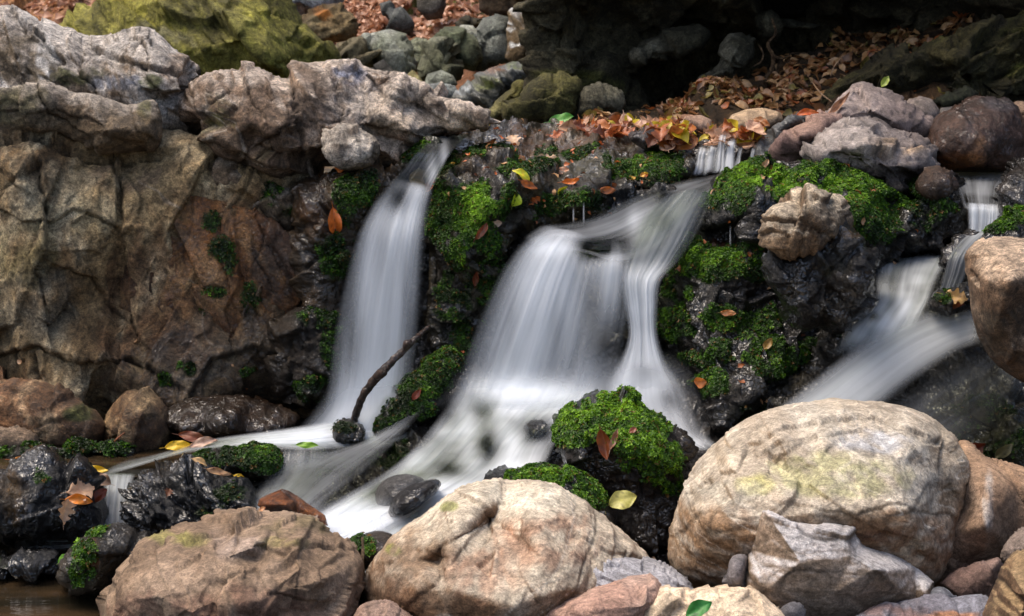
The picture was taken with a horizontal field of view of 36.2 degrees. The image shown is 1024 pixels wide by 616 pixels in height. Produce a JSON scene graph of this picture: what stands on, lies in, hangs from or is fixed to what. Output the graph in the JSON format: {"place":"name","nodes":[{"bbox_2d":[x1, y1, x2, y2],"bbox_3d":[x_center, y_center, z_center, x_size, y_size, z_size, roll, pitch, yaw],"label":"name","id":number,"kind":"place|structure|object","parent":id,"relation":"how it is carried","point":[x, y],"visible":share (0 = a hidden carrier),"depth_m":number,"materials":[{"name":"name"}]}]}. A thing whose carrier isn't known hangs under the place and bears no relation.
{"place":"outdoors","nodes":[
{"label":"outdoors","id":0,"kind":"place"},
{"bbox_2d":[0,537,99,615],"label":"pool","id":1,"kind":"structure","parent":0,"point":[47,595],"depth_m":2.96,"materials":[{"name":"liquid"}]},
{"bbox_2d":[0,546,58,584],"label":"boulder","id":2,"kind":"object","parent":1,"relation":"on","point":[31,565],"visible":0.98,"depth_m":3.03,"materials":[{"name":"stone"}]},
{"bbox_2d":[0,443,110,547],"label":"boulder","id":3,"kind":"object","parent":1,"relation":"on","point":[36,481],"visible":0.9,"depth_m":3.12,"materials":[{"name":"stone"}]},
{"bbox_2d":[58,499,76,529],"bbox_3d":[-0.881,0.407,3.088,0.013,0.062,0.039,-7,-20,41],"label":"leaf","id":4,"kind":"object","parent":3,"relation":"on","point":[65,510],"visible":1,"depth_m":3.09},
{"bbox_2d":[64,478,94,500],"bbox_3d":[-0.867,0.363,3.123,0.068,0.055,0.014,-7,-23,-29],"label":"leaf","id":5,"kind":"object","parent":3,"relation":"on","point":[80,487],"visible":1,"depth_m":3.13,"materials":[{"name":"plant"}]},
{"bbox_2d":[55,522,150,595],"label":"boulder","id":6,"kind":"object","parent":1,"relation":"on","point":[92,560],"visible":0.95,"depth_m":2.88,"materials":[{"name":"stone"}]},
{"bbox_2d":[118,452,257,534],"bbox_3d":[-0.673,0.408,3.240,0.278,0.221,0.302,-3,10,-15],"label":"boulder","id":7,"kind":"object","parent":1,"relation":"on","point":[198,492],"visible":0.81,"depth_m":3.15,"materials":[{"name":"stone"}]},
{"bbox_2d":[0,439,286,478],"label":"stream","id":8,"kind":"structure","parent":0,"point":[101,460],"depth_m":3.49,"materials":[{"name":"liquid"}]},
{"bbox_2d":[0,425,42,448],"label":"boulder","id":9,"kind":"object","parent":8,"relation":"on","point":[17,435],"visible":0.62,"depth_m":3.54,"materials":[{"name":"stone"}]},
{"bbox_2d":[0,365,105,446],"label":"boulder","id":10,"kind":"object","parent":8,"relation":"on","point":[59,414],"visible":0.74,"depth_m":3.59,"materials":[{"name":"stone"}]},
{"bbox_2d":[0,435,136,458],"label":"mossy ledge","id":11,"kind":"object","parent":8,"relation":"on","point":[108,448],"visible":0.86,"depth_m":3.51,"materials":[{"name":"stone"}]},
{"bbox_2d":[102,386,176,451],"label":"boulder","id":12,"kind":"object","parent":8,"relation":"in","point":[138,417],"visible":0.86,"depth_m":3.57,"materials":[{"name":"stone"}]},
{"bbox_2d":[166,393,299,437],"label":"flat rock","id":13,"kind":"object","parent":8,"relation":"on","point":[237,415],"visible":0.96,"depth_m":3.59,"materials":[{"name":"stone"}]},
{"bbox_2d":[107,133,472,473],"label":"waterfall","id":14,"kind":"structure","parent":8,"relation":"on","point":[413,181],"depth_m":3.57,"materials":[{"name":"liquid"}]},
{"bbox_2d":[0,0,504,132],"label":"hillside","id":15,"kind":"structure","parent":0,"point":[468,75],"depth_m":10.14,"materials":[{"name":"plant"}]},
{"bbox_2d":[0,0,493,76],"bbox_3d":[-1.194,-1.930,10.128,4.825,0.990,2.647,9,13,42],"label":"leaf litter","id":16,"kind":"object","parent":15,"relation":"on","point":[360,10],"visible":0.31,"depth_m":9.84,"materials":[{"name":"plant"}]},
{"bbox_2d":[292,0,343,14],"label":"boulder","id":17,"kind":"object","parent":15,"relation":"on","point":[303,6],"visible":0.34,"depth_m":8.74,"materials":[{"name":"stone"}]},
{"bbox_2d":[301,2,361,42],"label":"boulder","id":18,"kind":"object","parent":15,"relation":"on","point":[335,23],"visible":0.81,"depth_m":8.05,"materials":[{"name":"stone"}]},
{"bbox_2d":[361,29,416,73],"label":"boulder","id":19,"kind":"object","parent":15,"relation":"on","point":[397,49],"visible":0.62,"depth_m":7.26,"materials":[{"name":"stone"}]},
{"bbox_2d":[335,36,381,67],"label":"boulder","id":20,"kind":"object","parent":19,"relation":"on","point":[354,47],"visible":0.59,"depth_m":7.11,"materials":[{"name":"stone"}]},
{"bbox_2d":[380,0,413,35],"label":"boulder","id":21,"kind":"object","parent":15,"relation":"on","point":[400,19],"visible":0.92,"depth_m":8.72,"materials":[{"name":"stone"}]},
{"bbox_2d":[417,0,445,20],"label":"boulder","id":22,"kind":"object","parent":15,"relation":"on","point":[428,10],"visible":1,"depth_m":9.09,"materials":[{"name":"stone"}]},
{"bbox_2d":[454,15,483,27],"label":"boulder","id":23,"kind":"object","parent":15,"relation":"on","point":[468,20],"visible":0.62,"depth_m":8.55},
{"bbox_2d":[475,14,508,71],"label":"boulder","id":24,"kind":"object","parent":15,"relation":"on","point":[491,36],"visible":0.73,"depth_m":7.57,"materials":[{"name":"stone"}]},
{"bbox_2d":[505,8,525,62],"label":"boulder","id":25,"kind":"object","parent":24,"relation":"on","point":[516,51],"visible":0.53,"depth_m":7.21,"materials":[{"name":"stone"}]},
{"bbox_2d":[479,0,524,16],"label":"boulder","id":26,"kind":"object","parent":15,"relation":"on","point":[493,7],"visible":0.52,"depth_m":9.00,"materials":[{"name":"stone"}]},
{"bbox_2d":[250,345,737,514],"bbox_3d":[-0.024,0.376,3.545,1.056,0.524,0.890,4,11,21],"label":"stream bed","id":27,"kind":"object","parent":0,"point":[371,473],"visible":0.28,"depth_m":3.51,"materials":[{"name":"liquid"}]},
{"bbox_2d":[192,440,283,480],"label":"stone","id":28,"kind":"object","parent":27,"relation":"on","point":[254,460],"visible":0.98,"depth_m":3.28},
{"bbox_2d":[331,418,365,445],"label":"stone","id":29,"kind":"object","parent":27,"relation":"on","point":[348,431],"visible":0.93,"depth_m":3.47,"materials":[{"name":"stone"}]},
{"bbox_2d":[351,325,430,421],"bbox_3d":[-0.258,0.156,3.520,0.197,0.209,0.097,-5,11,-24],"label":"branch","id":30,"kind":"object","parent":29,"relation":"on","point":[379,374],"visible":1,"depth_m":3.49,"materials":[{"name":"wood"}]},
{"bbox_2d":[374,474,423,507],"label":"stone","id":31,"kind":"object","parent":27,"relation":"on","point":[388,489],"visible":0.66,"depth_m":3.13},
{"bbox_2d":[388,479,440,516],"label":"stone","id":32,"kind":"object","parent":27,"relation":"on","point":[408,499],"visible":0.99,"depth_m":3.06,"materials":[{"name":"stone"}]},
{"bbox_2d":[372,344,464,447],"bbox_3d":[-0.225,0.218,3.595,0.260,0.262,0.182,-4,11,-23],"label":"stone","id":33,"kind":"object","parent":27,"relation":"on","point":[435,375],"visible":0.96,"depth_m":3.54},
{"bbox_2d":[435,457,467,478],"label":"stone","id":34,"kind":"object","parent":27,"relation":"on","point":[451,467],"visible":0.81,"depth_m":3.34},
{"bbox_2d":[460,393,495,425],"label":"stone","id":35,"kind":"object","parent":27,"relation":"on","point":[479,408],"visible":0.85,"depth_m":3.60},
{"bbox_2d":[257,176,713,571],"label":"waterfall","id":36,"kind":"structure","parent":27,"relation":"on","point":[639,227],"depth_m":3.55,"materials":[{"name":"liquid"}]},
{"bbox_2d":[257,489,327,525],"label":"stone","id":37,"kind":"object","parent":36,"relation":"on","point":[281,500],"visible":0.81,"depth_m":3.01,"materials":[{"name":"stone"}]},
{"bbox_2d":[478,423,499,454],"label":"stone","id":38,"kind":"object","parent":27,"relation":"on","point":[489,439],"visible":0.76,"depth_m":3.44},
{"bbox_2d":[483,464,511,479],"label":"stone","id":39,"kind":"object","parent":27,"relation":"on","point":[498,471],"visible":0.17,"depth_m":3.08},
{"bbox_2d":[516,417,554,449],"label":"stone","id":40,"kind":"object","parent":27,"relation":"on","point":[536,433],"visible":0.69,"depth_m":3.41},
{"bbox_2d":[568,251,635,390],"bbox_3d":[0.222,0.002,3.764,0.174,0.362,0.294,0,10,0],"label":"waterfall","id":41,"kind":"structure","parent":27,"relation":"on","point":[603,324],"depth_m":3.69,"materials":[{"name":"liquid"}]},
{"bbox_2d":[550,384,698,555],"bbox_3d":[0.224,0.338,3.156,0.296,0.377,0.360,0,10,0],"label":"mossy boulder","id":42,"kind":"object","parent":27,"relation":"on","point":[650,457],"visible":0.87,"depth_m":3.02,"materials":[{"name":"plant"}]},
{"bbox_2d":[596,423,610,459],"bbox_3d":[0.174,0.253,2.970,0.027,0.071,0.015,-12,-3,17],"label":"leaf","id":43,"kind":"object","parent":42,"relation":"attached to","point":[602,437],"visible":1,"depth_m":2.97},
{"bbox_2d":[608,490,636,508],"bbox_3d":[0.203,0.362,2.937,0.067,0.038,0.012,-16,-25,-5],"label":"leaf","id":44,"kind":"object","parent":42,"relation":"on","point":[623,499],"visible":1,"depth_m":2.94,"materials":[{"name":"plant"}]},
{"bbox_2d":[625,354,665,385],"bbox_3d":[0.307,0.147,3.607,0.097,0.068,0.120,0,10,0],"label":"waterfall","id":45,"kind":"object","parent":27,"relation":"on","point":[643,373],"visible":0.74,"depth_m":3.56,"materials":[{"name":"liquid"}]},
{"bbox_2d":[650,386,679,419],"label":"waterfall","id":46,"kind":"object","parent":27,"relation":"on","point":[665,400],"visible":0.93,"depth_m":3.51,"materials":[{"name":"liquid"}]},
{"bbox_2d":[96,133,1004,563],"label":"ground","id":47,"kind":"structure","parent":0,"point":[304,423],"depth_m":4.01,"materials":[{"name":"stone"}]},
{"bbox_2d":[59,0,341,77],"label":"boulder","id":48,"kind":"object","parent":47,"relation":"on","point":[274,37],"visible":0.45,"depth_m":5.38,"materials":[{"name":"stone"}]},
{"bbox_2d":[0,4,501,441],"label":"rock outcrop","id":49,"kind":"object","parent":47,"relation":"on","point":[165,204],"visible":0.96,"depth_m":3.78,"materials":[{"name":"stone"}]},
{"bbox_2d":[328,201,341,233],"bbox_3d":[-0.425,-0.210,3.738,0.033,0.088,0.036,-7,21,-10],"label":"leaf","id":50,"kind":"object","parent":49,"relation":"attached to","point":[336,224],"visible":1,"depth_m":3.74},
{"bbox_2d":[417,36,464,81],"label":"boulder","id":51,"kind":"object","parent":47,"relation":"on","point":[438,53],"visible":0.77,"depth_m":7.03,"materials":[{"name":"stone"}]},
{"bbox_2d":[433,26,482,71],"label":"boulder","id":52,"kind":"object","parent":51,"relation":"on","point":[470,54],"visible":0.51,"depth_m":7.39,"materials":[{"name":"stone"}]},
{"bbox_2d":[429,82,457,97],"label":"boulder","id":53,"kind":"object","parent":47,"relation":"on","point":[451,89],"visible":0.25,"depth_m":6.36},
{"bbox_2d":[425,70,457,85],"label":"boulder","id":54,"kind":"object","parent":53,"relation":"on","point":[439,76],"visible":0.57,"depth_m":6.55,"materials":[{"name":"stone"}]},
{"bbox_2d":[452,61,526,120],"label":"boulder","id":55,"kind":"object","parent":47,"relation":"on","point":[489,87],"visible":0.63,"depth_m":6.12,"materials":[{"name":"stone"}]},
{"bbox_2d":[338,181,700,402],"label":"waterfall bedrock","id":56,"kind":"structure","parent":47,"relation":"on","point":[399,277],"depth_m":3.91,"materials":[{"name":"liquid"}]},
{"bbox_2d":[420,116,695,368],"bbox_3d":[0.122,-0.188,4.118,0.702,0.608,0.877,0,10,0],"label":"mossy ledge","id":57,"kind":"object","parent":56,"relation":"on","point":[455,221],"visible":0.93,"depth_m":3.78,"materials":[{"name":"plant"}]},
{"bbox_2d":[447,118,648,352],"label":"leaf fragments","id":58,"kind":"object","parent":57,"relation":"on","point":[614,185],"visible":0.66,"depth_m":3.87,"materials":[{"name":"plant"}]},
{"bbox_2d":[628,126,695,156],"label":"boulder","id":59,"kind":"object","parent":57,"relation":"on","point":[636,137],"visible":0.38,"depth_m":4.06,"materials":[{"name":"stone"}]},
{"bbox_2d":[690,127,754,179],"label":"waterfall","id":60,"kind":"structure","parent":57,"relation":"on","point":[741,153],"depth_m":4.20,"materials":[{"name":"liquid"}]},
{"bbox_2d":[680,115,711,133],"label":"boulder","id":61,"kind":"object","parent":60,"relation":"on","point":[699,122],"visible":0.61,"depth_m":4.29,"materials":[{"name":"stone"}]},
{"bbox_2d":[729,108,782,130],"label":"boulder","id":62,"kind":"object","parent":60,"relation":"on","point":[772,117],"visible":0.5,"depth_m":4.27,"materials":[{"name":"stone"}]},
{"bbox_2d":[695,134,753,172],"bbox_3d":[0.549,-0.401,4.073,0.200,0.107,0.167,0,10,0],"label":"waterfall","id":63,"kind":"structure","parent":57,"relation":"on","point":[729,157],"depth_m":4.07,"materials":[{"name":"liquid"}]},
{"bbox_2d":[501,70,583,122],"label":"boulder","id":64,"kind":"object","parent":47,"relation":"on","point":[543,97],"visible":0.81,"depth_m":5.11,"materials":[{"name":"stone"}]},
{"bbox_2d":[512,0,1023,119],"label":"rock cliff","id":65,"kind":"structure","parent":47,"relation":"on","point":[587,42],"depth_m":5.68,"materials":[{"name":"stone"}]},
{"bbox_2d":[489,79,523,119],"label":"boulder","id":66,"kind":"object","parent":65,"relation":"on","point":[515,90],"visible":0.46,"depth_m":5.79,"materials":[{"name":"stone"}]},
{"bbox_2d":[628,23,711,68],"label":"boulder","id":67,"kind":"object","parent":65,"relation":"on","point":[678,42],"visible":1,"depth_m":5.57,"materials":[{"name":"stone"}]},
{"bbox_2d":[754,9,820,39],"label":"boulder","id":68,"kind":"object","parent":65,"relation":"attached to","point":[763,26],"visible":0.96,"depth_m":5.64,"materials":[{"name":"stone"}]},
{"bbox_2d":[737,251,1023,466],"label":"wet bedrock","id":69,"kind":"structure","parent":47,"relation":"on","point":[831,364],"depth_m":3.49,"materials":[{"name":"stone"}]},
{"bbox_2d":[653,151,929,437],"bbox_3d":[0.687,-0.013,3.745,0.747,0.715,0.516,-5,11,-24],"label":"mossy outcrop","id":70,"kind":"object","parent":69,"relation":"on","point":[699,292],"visible":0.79,"depth_m":3.62,"materials":[{"name":"plant"}]},
{"bbox_2d":[656,163,917,403],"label":"leaf fragments","id":71,"kind":"object","parent":70,"relation":"on","point":[678,268],"visible":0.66,"depth_m":3.62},
{"bbox_2d":[799,115,940,197],"bbox_3d":[0.914,-0.373,3.954,0.388,0.222,0.397,0,10,0],"label":"boulder","id":72,"kind":"object","parent":70,"relation":"on","point":[898,160],"visible":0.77,"depth_m":3.81,"materials":[{"name":"stone"}]},
{"bbox_2d":[768,109,842,161],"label":"boulder","id":73,"kind":"object","parent":72,"relation":"on","point":[785,145],"visible":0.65,"depth_m":3.96,"materials":[{"name":"stone"}]},
{"bbox_2d":[749,112,806,156],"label":"boulder","id":74,"kind":"object","parent":73,"relation":"on","point":[761,146],"visible":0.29,"depth_m":4.11,"materials":[{"name":"stone"}]},
{"bbox_2d":[825,81,933,137],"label":"boulder","id":75,"kind":"object","parent":72,"relation":"on","point":[891,108],"visible":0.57,"depth_m":4.09,"materials":[{"name":"stone"}]},
{"bbox_2d":[757,183,885,334],"bbox_3d":[0.677,-0.105,3.436,0.268,0.349,0.335,3,10,17],"label":"boulder","id":76,"kind":"object","parent":69,"relation":"on","point":[820,260],"visible":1,"depth_m":3.33,"materials":[{"name":"stone"}]},
{"bbox_2d":[819,171,1012,436],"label":"waterfall","id":77,"kind":"structure","parent":69,"relation":"on","point":[967,398],"depth_m":3.35,"materials":[{"name":"liquid"}]},
{"bbox_2d":[905,172,969,254],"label":"boulder","id":78,"kind":"object","parent":69,"relation":"on","point":[943,221],"visible":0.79,"depth_m":3.75,"materials":[{"name":"stone"}]},
{"bbox_2d":[915,165,958,200],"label":"boulder","id":79,"kind":"object","parent":78,"relation":"on","point":[935,183],"visible":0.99,"depth_m":3.73,"materials":[{"name":"stone"}]},
{"bbox_2d":[927,279,970,318],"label":"boulder","id":80,"kind":"object","parent":69,"relation":"on","point":[942,299],"visible":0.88,"depth_m":3.39,"materials":[{"name":"stone"}]},
{"bbox_2d":[938,228,979,284],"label":"boulder","id":81,"kind":"object","parent":69,"relation":"on","point":[946,251],"visible":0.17,"depth_m":3.50,"materials":[{"name":"stone"}]},
{"bbox_2d":[964,236,1023,381],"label":"boulder","id":82,"kind":"object","parent":69,"relation":"on","point":[994,269],"visible":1,"depth_m":3.00,"materials":[{"name":"stone"}]},
{"bbox_2d":[980,204,1023,238],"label":"boulder","id":83,"kind":"object","parent":69,"relation":"on","point":[1009,221],"visible":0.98,"depth_m":3.46,"materials":[{"name":"plant"}]},
{"bbox_2d":[991,157,1023,217],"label":"boulder","id":84,"kind":"object","parent":69,"relation":"on","point":[1009,189],"visible":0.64,"depth_m":3.67,"materials":[{"name":"stone"}]},
{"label":"gravel bed","id":85,"kind":"structure","parent":47,"relation":"on","visible":0},
{"bbox_2d":[96,506,366,615],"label":"boulder","id":86,"kind":"object","parent":85,"relation":"on","point":[247,561],"visible":0.99,"depth_m":2.48,"materials":[{"name":"stone"}]},
{"bbox_2d":[353,599,411,615],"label":"boulder","id":87,"kind":"object","parent":85,"relation":"on","point":[384,607],"visible":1,"depth_m":2.47,"materials":[{"name":"stone"}]},
{"bbox_2d":[359,478,648,615],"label":"boulder","id":88,"kind":"object","parent":85,"relation":"on","point":[504,547],"visible":0.84,"depth_m":2.54,"materials":[{"name":"stone"}]},
{"bbox_2d":[349,531,391,570],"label":"boulder","id":89,"kind":"object","parent":88,"relation":"on","point":[375,542],"visible":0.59,"depth_m":2.82,"materials":[{"name":"stone"}]},
{"bbox_2d":[503,461,615,524],"bbox_3d":[0.090,0.363,2.970,0.216,0.150,0.206,0,10,0],"label":"mossy stone","id":90,"kind":"object","parent":88,"relation":"on","point":[587,487],"visible":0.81,"depth_m":2.91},
{"bbox_2d":[546,573,661,615],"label":"boulder","id":91,"kind":"object","parent":85,"relation":"on","point":[633,595],"visible":0.91,"depth_m":2.43,"materials":[{"name":"stone"}]},
{"bbox_2d":[593,556,693,589],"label":"boulder","id":92,"kind":"object","parent":85,"relation":"on","point":[616,569],"visible":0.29,"depth_m":2.55,"materials":[{"name":"stone"}]},
{"bbox_2d":[644,584,783,615],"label":"boulder","id":93,"kind":"object","parent":85,"relation":"on","point":[726,600],"visible":0.89,"depth_m":2.43,"materials":[{"name":"stone"}]},
{"bbox_2d":[686,599,711,615],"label":"leaf","id":94,"kind":"object","parent":93,"relation":"on","point":[699,607],"visible":1,"depth_m":2.32,"materials":[{"name":"plant"}]},
{"bbox_2d":[722,554,747,586],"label":"boulder","id":95,"kind":"object","parent":93,"relation":"on","point":[736,574],"visible":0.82,"depth_m":2.54,"materials":[{"name":"stone"}]},
{"bbox_2d":[667,398,969,587],"bbox_3d":[0.581,0.379,2.888,0.596,0.419,0.630,0,10,0],"label":"boulder","id":96,"kind":"object","parent":85,"relation":"on","point":[893,479],"visible":0.72,"depth_m":2.68,"materials":[{"name":"stone"}]},
{"bbox_2d":[745,509,933,615],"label":"boulder","id":97,"kind":"object","parent":85,"relation":"on","point":[827,569],"visible":0.79,"depth_m":2.50,"materials":[{"name":"stone"}]},
{"bbox_2d":[856,592,988,615],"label":"boulder","id":98,"kind":"object","parent":85,"relation":"on","point":[939,604],"visible":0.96,"depth_m":2.48,"materials":[{"name":"stone"}]},
{"bbox_2d":[940,557,1003,596],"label":"boulder","id":99,"kind":"object","parent":85,"relation":"on","point":[979,577],"visible":0.66,"depth_m":2.67,"materials":[{"name":"stone"}]},
{"bbox_2d":[1000,527,1023,561],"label":"boulder","id":100,"kind":"object","parent":99,"relation":"on","point":[1014,542],"visible":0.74,"depth_m":2.56,"materials":[{"name":"stone"}]},
{"bbox_2d":[934,440,1023,587],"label":"boulder","id":101,"kind":"object","parent":85,"relation":"on","point":[990,521],"visible":0.59,"depth_m":2.81,"materials":[{"name":"stone"}]},
{"bbox_2d":[982,549,1023,615],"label":"boulder","id":102,"kind":"object","parent":85,"relation":"on","point":[1006,597],"visible":1,"depth_m":2.36,"materials":[{"name":"stone"}]},
{"bbox_2d":[519,13,1023,137],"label":"leaf bank","id":103,"kind":"structure","parent":0,"point":[716,113],"depth_m":5.11,"materials":[{"name":"plant"}]},
{"bbox_2d":[577,82,625,115],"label":"boulder","id":104,"kind":"object","parent":103,"relation":"on","point":[605,97],"visible":0.87,"depth_m":5.09,"materials":[{"name":"stone"}]},
{"bbox_2d":[694,32,755,83],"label":"boulder","id":105,"kind":"object","parent":103,"relation":"on","point":[736,52],"visible":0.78,"depth_m":5.45,"materials":[{"name":"stone"}]},
{"bbox_2d":[754,18,807,78],"bbox_3d":[0.892,-0.879,5.301,0.200,0.202,0.099,-3,10,-16],"label":"root","id":106,"kind":"object","parent":103,"relation":"on","point":[771,68],"visible":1,"depth_m":5.30,"materials":[{"name":"wood"}]},
{"bbox_2d":[821,10,1023,104],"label":"mossy bedrock","id":107,"kind":"structure","parent":103,"relation":"on","point":[984,57],"depth_m":4.78,"materials":[{"name":"stone"}]},
{"bbox_2d":[907,96,939,117],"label":"boulder","id":108,"kind":"object","parent":103,"relation":"on","point":[926,106],"visible":0.41,"depth_m":4.39,"materials":[{"name":"stone"}]},
{"bbox_2d":[933,85,978,107],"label":"boulder","id":109,"kind":"object","parent":103,"relation":"on","point":[949,99],"visible":0.84,"depth_m":4.59,"materials":[{"name":"stone"}]},
{"bbox_2d":[927,95,1023,171],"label":"boulder","id":110,"kind":"object","parent":103,"relation":"on","point":[977,133],"visible":0.93,"depth_m":4.01,"materials":[{"name":"stone"}]},
{"bbox_2d":[780,602,805,615],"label":"boulder","id":111,"kind":"object","parent":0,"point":[793,609],"visible":0.91,"depth_m":2.44,"materials":[{"name":"stone"}]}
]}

